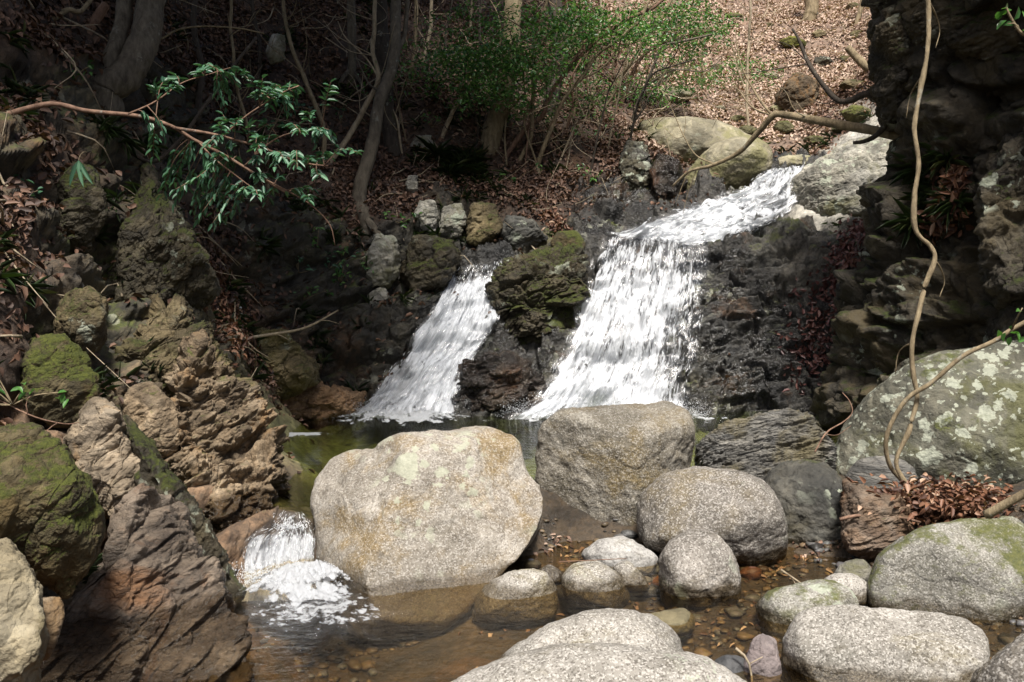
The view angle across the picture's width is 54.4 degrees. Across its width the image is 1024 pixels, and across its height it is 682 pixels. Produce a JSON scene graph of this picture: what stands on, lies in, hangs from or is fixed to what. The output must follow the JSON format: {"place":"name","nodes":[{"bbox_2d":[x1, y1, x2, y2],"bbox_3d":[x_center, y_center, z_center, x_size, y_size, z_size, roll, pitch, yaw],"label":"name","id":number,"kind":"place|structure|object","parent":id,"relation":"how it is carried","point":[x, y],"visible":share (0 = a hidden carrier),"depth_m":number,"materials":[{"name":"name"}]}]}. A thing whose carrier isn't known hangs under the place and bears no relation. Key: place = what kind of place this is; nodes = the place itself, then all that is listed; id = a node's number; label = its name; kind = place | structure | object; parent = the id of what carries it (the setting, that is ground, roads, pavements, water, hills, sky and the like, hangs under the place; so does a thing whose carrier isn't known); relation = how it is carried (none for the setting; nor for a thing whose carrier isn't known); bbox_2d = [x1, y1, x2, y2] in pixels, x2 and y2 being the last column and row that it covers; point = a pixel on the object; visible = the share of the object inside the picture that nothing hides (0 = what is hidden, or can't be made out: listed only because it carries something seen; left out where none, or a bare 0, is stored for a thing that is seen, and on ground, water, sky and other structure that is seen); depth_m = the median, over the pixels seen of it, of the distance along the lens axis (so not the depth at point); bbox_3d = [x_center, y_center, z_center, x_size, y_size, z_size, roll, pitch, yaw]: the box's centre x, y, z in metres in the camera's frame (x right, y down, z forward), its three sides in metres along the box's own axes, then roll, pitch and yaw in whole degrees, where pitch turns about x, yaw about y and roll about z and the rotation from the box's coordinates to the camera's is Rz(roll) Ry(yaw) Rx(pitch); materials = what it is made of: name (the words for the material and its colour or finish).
{"place":"outdoors","nodes":[
{"label":"outdoors","id":0,"kind":"place"},
{"bbox_2d":[0,0,1023,681],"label":"terrain","id":1,"kind":"structure","parent":0,"point":[744,286],"depth_m":9.44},
{"bbox_2d":[0,538,49,681],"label":"outcrop","id":2,"kind":"object","parent":1,"relation":"on","point":[24,637],"visible":1,"depth_m":3.01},
{"bbox_2d":[0,421,105,599],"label":"outcrop","id":3,"kind":"object","parent":1,"relation":"on","point":[52,522],"visible":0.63,"depth_m":3.47,"materials":[{"name":"stone"}]},
{"bbox_2d":[43,597,64,659],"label":"rock","id":4,"kind":"object","parent":1,"relation":"on","point":[53,607],"visible":0.57,"depth_m":3.35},
{"bbox_2d":[20,333,99,428],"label":"outcrop","id":5,"kind":"object","parent":1,"relation":"on","point":[51,362],"visible":0.83,"depth_m":5.00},
{"bbox_2d":[53,286,108,356],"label":"outcrop","id":6,"kind":"object","parent":1,"relation":"on","point":[80,319],"visible":0.8,"depth_m":5.58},
{"bbox_2d":[56,162,108,253],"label":"outcrop","id":7,"kind":"object","parent":1,"relation":"on","point":[83,214],"visible":0.74,"depth_m":6.28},
{"bbox_2d":[63,396,139,518],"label":"outcrop","id":8,"kind":"object","parent":1,"relation":"on","point":[97,441],"visible":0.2,"depth_m":4.82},
{"bbox_2d":[102,0,133,67],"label":"tree","id":9,"kind":"object","parent":1,"relation":"on","point":[118,35],"visible":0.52,"depth_m":7.76,"materials":[{"name":"brown plant"}]},
{"bbox_2d":[90,0,165,111],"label":"tree","id":10,"kind":"object","parent":1,"relation":"on","point":[123,75],"visible":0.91,"depth_m":7.64,"materials":[{"name":"brown plant"}]},
{"bbox_2d":[40,483,255,681],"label":"outcrop","id":11,"kind":"object","parent":1,"relation":"on","point":[153,601],"visible":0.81,"depth_m":4.09,"materials":[{"name":"stone"}]},
{"bbox_2d":[121,381,180,459],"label":"outcrop","id":12,"kind":"object","parent":1,"relation":"on","point":[149,408],"visible":0.69,"depth_m":5.56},
{"bbox_2d":[102,162,220,310],"bbox_3d":[-2.477,-0.718,7.004,0.797,1.113,0.898,-2,5,-18],"label":"outcrop","id":13,"kind":"object","parent":1,"relation":"on","point":[162,252],"visible":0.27,"depth_m":6.67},
{"bbox_2d":[116,405,246,608],"bbox_3d":[-1.849,0.943,5.470,0.662,1.158,1.479,-2,5,-22],"label":"outcrop","id":14,"kind":"object","parent":1,"relation":"on","point":[158,474],"visible":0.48,"depth_m":4.86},
{"bbox_2d":[5,62,364,245],"bbox_3d":[-2.953,-1.032,6.069,4.107,1.348,0.706,0,5,-3],"label":"shrub","id":15,"kind":"object","parent":1,"relation":"on","point":[282,156],"visible":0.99,"depth_m":6.12,"materials":[{"name":"green plant"}]},
{"bbox_2d":[114,293,260,396],"bbox_3d":[-2.180,0.196,6.693,0.957,1.082,1.149,-1,5,-16],"label":"outcrop","id":16,"kind":"object","parent":1,"relation":"on","point":[171,326],"visible":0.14,"depth_m":6.40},
{"bbox_2d":[130,36,257,163],"bbox_3d":[-2.399,-1.820,7.460,0.996,0.996,0.056,-2,5,-24],"label":"stick","id":17,"kind":"object","parent":1,"relation":"on","point":[190,126],"visible":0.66,"depth_m":7.46,"materials":[{"name":"wood"}]},
{"bbox_2d":[165,0,235,125],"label":"tree","id":18,"kind":"object","parent":1,"relation":"on","point":[201,80],"visible":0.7,"depth_m":9.16,"materials":[{"name":"brown plant"}]},
{"bbox_2d":[162,329,291,533],"bbox_3d":[-1.798,0.760,6.166,0.836,1.686,1.497,-2,5,-22],"label":"outcrop","id":19,"kind":"object","parent":1,"relation":"on","point":[225,418],"visible":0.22,"depth_m":5.81,"materials":[{"name":"stone"}]},
{"bbox_2d":[209,251,261,367],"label":"leaf litter","id":20,"kind":"object","parent":1,"relation":"on","point":[233,340],"visible":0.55,"depth_m":7.85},
{"bbox_2d":[224,0,283,188],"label":"tree","id":21,"kind":"object","parent":1,"relation":"on","point":[267,185],"visible":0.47,"depth_m":10.19,"materials":[{"name":"beige plant"}]},
{"bbox_2d":[266,34,285,64],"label":"rock","id":22,"kind":"object","parent":1,"relation":"on","point":[278,46],"visible":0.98,"depth_m":10.90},
{"bbox_2d":[253,327,320,399],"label":"outcrop","id":23,"kind":"object","parent":1,"relation":"on","point":[296,368],"visible":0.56,"depth_m":8.45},
{"bbox_2d":[254,0,346,164],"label":"tree","id":24,"kind":"object","parent":1,"relation":"on","point":[309,90],"visible":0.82,"depth_m":10.81,"materials":[{"name":"beige plant"}]},
{"bbox_2d":[232,511,378,636],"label":"waterfall","id":25,"kind":"structure","parent":1,"relation":"on","point":[294,580],"depth_m":5.15,"materials":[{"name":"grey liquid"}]},
{"bbox_2d":[280,381,366,423],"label":"outcrop","id":26,"kind":"object","parent":1,"relation":"on","point":[319,401],"visible":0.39,"depth_m":8.89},
{"bbox_2d":[338,0,365,99],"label":"tree","id":27,"kind":"object","parent":1,"relation":"on","point":[350,72],"visible":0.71,"depth_m":11.77,"materials":[{"name":"brown plant"}]},
{"bbox_2d":[310,0,394,166],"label":"tree","id":28,"kind":"object","parent":1,"relation":"on","point":[357,121],"visible":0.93,"depth_m":10.89,"materials":[{"name":"brown plant"}]},
{"bbox_2d":[352,0,409,239],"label":"tree","id":29,"kind":"object","parent":1,"relation":"on","point":[361,180],"visible":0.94,"depth_m":10.58,"materials":[{"name":"brown plant"}]},
{"bbox_2d":[365,233,400,288],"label":"rock","id":30,"kind":"object","parent":1,"relation":"on","point":[381,251],"visible":0.85,"depth_m":9.84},
{"bbox_2d":[375,0,400,157],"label":"tree","id":31,"kind":"object","parent":1,"relation":"on","point":[390,138],"visible":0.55,"depth_m":11.23,"materials":[{"name":"brown plant"}]},
{"bbox_2d":[353,61,427,153],"bbox_3d":[-1.377,-2.582,11.177,0.908,1.331,1.237,0,5,0],"label":"tree","id":32,"kind":"object","parent":1,"relation":"on","point":[398,83],"visible":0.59,"depth_m":11.18,"materials":[{"name":"brown plant"}]},
{"bbox_2d":[310,426,542,640],"bbox_3d":[-0.491,1.090,5.595,1.336,1.186,1.321,0,5,0],"label":"boulder","id":33,"kind":"object","parent":1,"relation":"on","point":[403,514],"visible":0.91,"depth_m":5.30,"materials":[{"name":"beige stone"}]},
{"bbox_2d":[414,199,439,234],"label":"rock","id":34,"kind":"object","parent":1,"relation":"on","point":[429,214],"visible":0.82,"depth_m":10.43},
{"bbox_2d":[400,234,461,291],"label":"rock","id":35,"kind":"object","parent":1,"relation":"on","point":[430,262],"visible":0.97,"depth_m":9.90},
{"bbox_2d":[0,0,870,387],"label":"twig litter","id":36,"kind":"object","parent":1,"relation":"on","point":[66,56],"visible":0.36,"depth_m":10.91,"materials":[{"name":"brown plant"}]},
{"bbox_2d":[0,0,874,588],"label":"grass","id":37,"kind":"structure","parent":1,"relation":"on","point":[12,276],"depth_m":8.83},
{"bbox_2d":[438,203,466,239],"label":"rock","id":38,"kind":"object","parent":1,"relation":"on","point":[453,217],"visible":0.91,"depth_m":10.44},
{"bbox_2d":[413,135,492,185],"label":"grass","id":39,"kind":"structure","parent":1,"relation":"on","point":[458,160],"depth_m":11.23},
{"bbox_2d":[466,201,502,246],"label":"rock","id":40,"kind":"object","parent":1,"relation":"on","point":[484,223],"visible":0.98,"depth_m":10.41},
{"bbox_2d":[0,0,988,486],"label":"leaf litter","id":41,"kind":"object","parent":1,"relation":"on","point":[312,34],"visible":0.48,"depth_m":11.30,"materials":[{"name":"plant"}]},
{"bbox_2d":[451,350,550,414],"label":"rock","id":42,"kind":"object","parent":1,"relation":"on","point":[490,381],"visible":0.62,"depth_m":9.06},
{"bbox_2d":[480,0,521,155],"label":"tree","id":43,"kind":"object","parent":1,"relation":"on","point":[494,122],"visible":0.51,"depth_m":11.74,"materials":[{"name":"beige plant"}]},
{"bbox_2d":[400,0,620,164],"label":"tree","id":44,"kind":"object","parent":1,"relation":"on","point":[500,49],"visible":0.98,"depth_m":11.08,"materials":[{"name":"green plant"}]},
{"bbox_2d":[472,568,558,625],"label":"stone","id":45,"kind":"object","parent":1,"relation":"on","point":[522,587],"visible":0.97,"depth_m":4.99,"materials":[{"name":"stone"}]},
{"bbox_2d":[499,215,547,249],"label":"rock","id":46,"kind":"object","parent":1,"relation":"on","point":[523,232],"visible":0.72,"depth_m":10.49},
{"bbox_2d":[439,0,622,141],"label":"tree","id":47,"kind":"object","parent":1,"relation":"on","point":[447,122],"visible":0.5,"depth_m":11.26,"materials":[{"name":"brown plant"}]},
{"bbox_2d":[484,241,590,345],"bbox_3d":[0.265,-0.321,9.918,1.104,1.342,0.896,0,5,0],"label":"rock","id":48,"kind":"object","parent":1,"relation":"on","point":[534,294],"visible":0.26,"depth_m":9.65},
{"bbox_2d":[543,0,565,113],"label":"tree","id":49,"kind":"object","parent":1,"relation":"on","point":[559,2],"visible":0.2,"depth_m":12.47,"materials":[{"name":"brown plant"}]},
{"bbox_2d":[536,87,622,160],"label":"tree","id":50,"kind":"object","parent":1,"relation":"on","point":[575,123],"visible":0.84,"depth_m":11.72,"materials":[{"name":"green plant"}]},
{"bbox_2d":[518,0,658,171],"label":"tree","id":51,"kind":"object","parent":1,"relation":"on","point":[566,95],"visible":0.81,"depth_m":11.33,"materials":[{"name":"beige plant"}]},
{"bbox_2d":[544,29,633,172],"bbox_3d":[0.881,-2.683,11.426,0.939,1.806,0.736,2,5,23],"label":"tree","id":52,"kind":"object","parent":1,"relation":"on","point":[594,152],"visible":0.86,"depth_m":11.46,"materials":[{"name":"brown plant"}]},
{"bbox_2d":[499,608,683,658],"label":"boulder","id":53,"kind":"object","parent":1,"relation":"on","point":[627,626],"visible":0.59,"depth_m":4.06,"materials":[{"name":"stone"}]},
{"bbox_2d":[544,65,643,119],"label":"tree","id":54,"kind":"object","parent":1,"relation":"on","point":[601,81],"visible":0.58,"depth_m":12.41,"materials":[{"name":"green plant"}]},
{"bbox_2d":[561,560,629,609],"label":"stone","id":55,"kind":"object","parent":1,"relation":"on","point":[587,578],"visible":0.89,"depth_m":5.08,"materials":[{"name":"stone"}]},
{"bbox_2d":[499,0,697,160],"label":"tree","id":56,"kind":"object","parent":1,"relation":"on","point":[627,21],"visible":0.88,"depth_m":11.20,"materials":[{"name":"green plant"}]},
{"bbox_2d":[451,642,746,681],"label":"boulder","id":57,"kind":"object","parent":1,"relation":"on","point":[592,662],"visible":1,"depth_m":3.39,"materials":[{"name":"stone"}]},
{"bbox_2d":[497,234,726,422],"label":"waterfall","id":58,"kind":"structure","parent":1,"relation":"on","point":[645,389],"depth_m":9.46,"materials":[{"name":"white liquid"}]},
{"bbox_2d":[535,401,694,526],"bbox_3d":[0.667,0.903,6.446,1.045,1.016,0.917,0,5,0],"label":"boulder","id":59,"kind":"object","parent":1,"relation":"on","point":[602,463],"visible":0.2,"depth_m":6.12,"materials":[{"name":"grey stone"}]},
{"bbox_2d":[581,536,657,575],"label":"stone","id":60,"kind":"object","parent":1,"relation":"on","point":[636,554],"visible":0.68,"depth_m":5.48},
{"bbox_2d":[565,4,678,149],"bbox_3d":[1.315,-3.076,12.076,1.391,1.890,0.879,0,5,0],"label":"tree","id":61,"kind":"object","parent":1,"relation":"on","point":[620,82],"visible":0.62,"depth_m":11.88,"materials":[{"name":"green plant"}]},
{"bbox_2d":[613,560,649,592],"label":"stone","id":62,"kind":"object","parent":1,"relation":"on","point":[630,573],"visible":0.82,"depth_m":5.17,"materials":[{"name":"stone"}]},
{"bbox_2d":[618,140,651,190],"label":"rock","id":63,"kind":"object","parent":1,"relation":"on","point":[634,165],"visible":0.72,"depth_m":11.62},
{"bbox_2d":[249,481,1023,681],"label":"gravel","id":64,"kind":"structure","parent":1,"relation":"on","point":[310,653],"depth_m":4.94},
{"bbox_2d":[614,49,704,135],"bbox_3d":[1.819,-2.982,12.577,1.236,1.309,0.820,0,5,0],"label":"tree","id":65,"kind":"object","parent":1,"relation":"on","point":[660,89],"visible":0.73,"depth_m":12.61,"materials":[{"name":"green plant"}]},
{"bbox_2d":[627,17,695,139],"bbox_3d":[1.738,-2.831,11.632,0.752,1.816,1.129,0,5,0],"label":"tree","id":66,"kind":"object","parent":1,"relation":"on","point":[639,100],"visible":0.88,"depth_m":11.59,"materials":[{"name":"brown plant"}]},
{"bbox_2d":[648,154,687,200],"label":"rock","id":67,"kind":"object","parent":1,"relation":"on","point":[666,173],"visible":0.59,"depth_m":11.50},
{"bbox_2d":[620,29,715,115],"bbox_3d":[2.041,-3.498,13.225,1.248,1.361,1.308,5,7,44],"label":"tree","id":68,"kind":"object","parent":1,"relation":"on","point":[679,87],"visible":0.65,"depth_m":13.20,"materials":[{"name":"green plant"}]},
{"bbox_2d":[611,0,725,100],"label":"tree","id":69,"kind":"object","parent":1,"relation":"on","point":[669,5],"visible":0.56,"depth_m":12.88,"materials":[{"name":"green plant"}]},
{"bbox_2d":[650,608,694,637],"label":"stone","id":70,"kind":"object","parent":1,"relation":"on","point":[676,619],"visible":0.56,"depth_m":4.65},
{"bbox_2d":[621,8,723,121],"bbox_3d":[2.062,-3.477,12.919,0.985,1.576,1.105,-2,5,-17],"label":"tree","id":71,"kind":"object","parent":1,"relation":"on","point":[656,59],"visible":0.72,"depth_m":12.67,"materials":[{"name":"brown plant"}]},
{"bbox_2d":[620,8,746,105],"bbox_3d":[2.183,-3.720,12.953,1.648,1.532,1.228,0,5,0],"label":"tree","id":72,"kind":"object","parent":1,"relation":"on","point":[706,32],"visible":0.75,"depth_m":12.90,"materials":[{"name":"green plant"}]},
{"bbox_2d":[637,116,751,162],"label":"boulder","id":73,"kind":"object","parent":1,"relation":"on","point":[702,135],"visible":0.47,"depth_m":12.46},
{"bbox_2d":[647,27,743,89],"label":"tree","id":74,"kind":"object","parent":1,"relation":"on","point":[698,77],"visible":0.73,"depth_m":14.08,"materials":[{"name":"green plant"}]},
{"bbox_2d":[658,529,741,610],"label":"stone","id":75,"kind":"object","parent":1,"relation":"on","point":[696,566],"visible":0.9,"depth_m":5.00,"materials":[{"name":"grey stone"}]},
{"bbox_2d":[534,533,866,608],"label":"leaf litter","id":76,"kind":"object","parent":1,"relation":"on","point":[745,581],"visible":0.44,"depth_m":5.69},
{"bbox_2d":[611,162,804,246],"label":"waterfall","id":77,"kind":"structure","parent":1,"relation":"on","point":[728,215],"depth_m":10.79,"materials":[{"name":"white liquid"}]},
{"bbox_2d":[636,466,787,566],"bbox_3d":[1.161,1.044,5.776,0.866,0.613,0.653,0,5,0],"label":"boulder","id":78,"kind":"object","parent":1,"relation":"on","point":[741,514],"visible":0.73,"depth_m":5.55,"materials":[{"name":"grey stone"}]},
{"bbox_2d":[685,135,772,190],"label":"boulder","id":79,"kind":"object","parent":1,"relation":"on","point":[750,162],"visible":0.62,"depth_m":11.58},
{"bbox_2d":[715,655,746,680],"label":"stone","id":80,"kind":"object","parent":1,"relation":"on","point":[734,664],"visible":0.5,"depth_m":4.09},
{"bbox_2d":[692,33,786,92],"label":"tree","id":81,"kind":"object","parent":1,"relation":"on","point":[738,78],"visible":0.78,"depth_m":14.84,"materials":[{"name":"green plant"}]},
{"bbox_2d":[710,0,809,124],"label":"tree","id":82,"kind":"object","parent":1,"relation":"on","point":[747,59],"visible":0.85,"depth_m":13.54,"materials":[{"name":"brown plant"}]},
{"bbox_2d":[743,633,781,681],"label":"stone","id":83,"kind":"object","parent":1,"relation":"on","point":[766,667],"visible":0.91,"depth_m":4.07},
{"bbox_2d":[694,407,837,478],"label":"boulder","id":84,"kind":"object","parent":1,"relation":"on","point":[759,445],"visible":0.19,"depth_m":6.86,"materials":[{"name":"stone"}]},
{"bbox_2d":[774,72,819,111],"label":"rock","id":85,"kind":"object","parent":1,"relation":"on","point":[799,88],"visible":0.77,"depth_m":13.97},
{"bbox_2d":[763,459,842,544],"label":"boulder","id":86,"kind":"object","parent":1,"relation":"on","point":[807,493],"visible":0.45,"depth_m":5.85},
{"bbox_2d":[756,579,859,642],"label":"stone","id":87,"kind":"object","parent":1,"relation":"on","point":[782,607],"visible":0.62,"depth_m":4.63,"materials":[{"name":"stone"}]},
{"bbox_2d":[774,214,865,394],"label":"leaf litter","id":88,"kind":"object","parent":1,"relation":"on","point":[856,231],"visible":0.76,"depth_m":9.49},
{"bbox_2d":[790,134,891,217],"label":"outcrop","id":89,"kind":"object","parent":1,"relation":"on","point":[833,180],"visible":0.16,"depth_m":10.89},
{"bbox_2d":[824,573,866,605],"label":"stone","id":90,"kind":"object","parent":1,"relation":"on","point":[856,584],"visible":0.41,"depth_m":4.91,"materials":[{"name":"stone"}]},
{"bbox_2d":[839,478,914,560],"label":"rock","id":91,"kind":"object","parent":1,"relation":"on","point":[876,532],"visible":0.71,"depth_m":5.42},
{"bbox_2d":[845,455,917,490],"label":"rock","id":92,"kind":"object","parent":1,"relation":"on","point":[876,466],"visible":0.34,"depth_m":6.21,"materials":[{"name":"stone"}]},
{"bbox_2d":[780,604,989,681],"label":"boulder","id":93,"kind":"object","parent":1,"relation":"on","point":[844,643],"visible":0.92,"depth_m":4.02,"materials":[{"name":"stone"}]},
{"bbox_2d":[809,0,1023,443],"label":"cliff","id":94,"kind":"structure","parent":1,"relation":"on","point":[972,102],"depth_m":7.36,"materials":[{"name":"stone"}]},
{"bbox_2d":[663,29,899,212],"bbox_3d":[2.405,-2.018,8.867,2.358,1.697,0.299,4,7,42],"label":"dead branch","id":95,"kind":"object","parent":94,"relation":"attached to","point":[862,128],"visible":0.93,"depth_m":8.86,"materials":[{"name":"wood"}]},
{"bbox_2d":[727,28,875,103],"bbox_3d":[2.484,-2.314,8.375,1.307,0.690,0.235,2,5,24],"label":"dead branch","id":96,"kind":"object","parent":94,"relation":"attached to","point":[848,100],"visible":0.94,"depth_m":8.31,"materials":[{"name":"wood"}]},
{"bbox_2d":[875,138,976,249],"bbox_3d":[3.223,-1.107,7.568,0.682,0.846,0.926,-2,5,-26],"label":"fern","id":97,"kind":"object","parent":94,"relation":"attached to","point":[937,160],"depth_m":7.52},
{"bbox_2d":[917,157,973,246],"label":"leaf litter","id":98,"kind":"object","parent":94,"relation":"on","point":[956,176],"visible":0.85,"depth_m":7.38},
{"bbox_2d":[894,0,944,514],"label":"vine","id":99,"kind":"object","parent":1,"relation":"hanging from","point":[920,82],"visible":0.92,"depth_m":5.70,"materials":[{"name":"beige plant"}]},
{"bbox_2d":[835,340,1023,487],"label":"boulder","id":100,"kind":"object","parent":1,"relation":"on","point":[969,417],"visible":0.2,"depth_m":6.43,"materials":[{"name":"stone"}]},
{"bbox_2d":[840,471,1023,527],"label":"leaf pile","id":101,"kind":"object","parent":1,"relation":"on","point":[950,500],"visible":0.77,"depth_m":5.54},
{"bbox_2d":[867,516,1023,624],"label":"boulder","id":102,"kind":"object","parent":1,"relation":"on","point":[971,570],"visible":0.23,"depth_m":4.78,"materials":[{"name":"stone"}]},
{"bbox_2d":[982,489,1023,518],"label":"stick","id":103,"kind":"object","parent":102,"relation":"on","point":[999,507],"visible":0.98,"depth_m":5.12,"materials":[{"name":"wood"}]},
{"bbox_2d":[883,308,1023,480],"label":"vine","id":104,"kind":"object","parent":1,"relation":"on","point":[954,362],"visible":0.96,"depth_m":5.59,"materials":[{"name":"beige plant"}]},
{"bbox_2d":[970,633,1023,681],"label":"boulder","id":105,"kind":"object","parent":1,"relation":"on","point":[1005,663],"visible":1,"depth_m":3.66,"materials":[{"name":"grey stone"}]},
{"bbox_2d":[274,411,838,506],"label":"water","id":106,"kind":"structure","parent":0,"point":[427,423],"depth_m":8.15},
{"bbox_2d":[338,262,499,424],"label":"waterfall","id":107,"kind":"structure","parent":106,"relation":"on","point":[447,327],"depth_m":9.44,"materials":[{"name":"white liquid"}]},
{"bbox_2d":[228,540,1021,681],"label":"water","id":108,"kind":"structure","parent":0,"point":[571,595],"depth_m":4.94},
{"bbox_2d":[834,559,871,581],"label":"stone","id":109,"kind":"object","parent":108,"relation":"in","point":[861,568],"visible":0.53,"depth_m":5.12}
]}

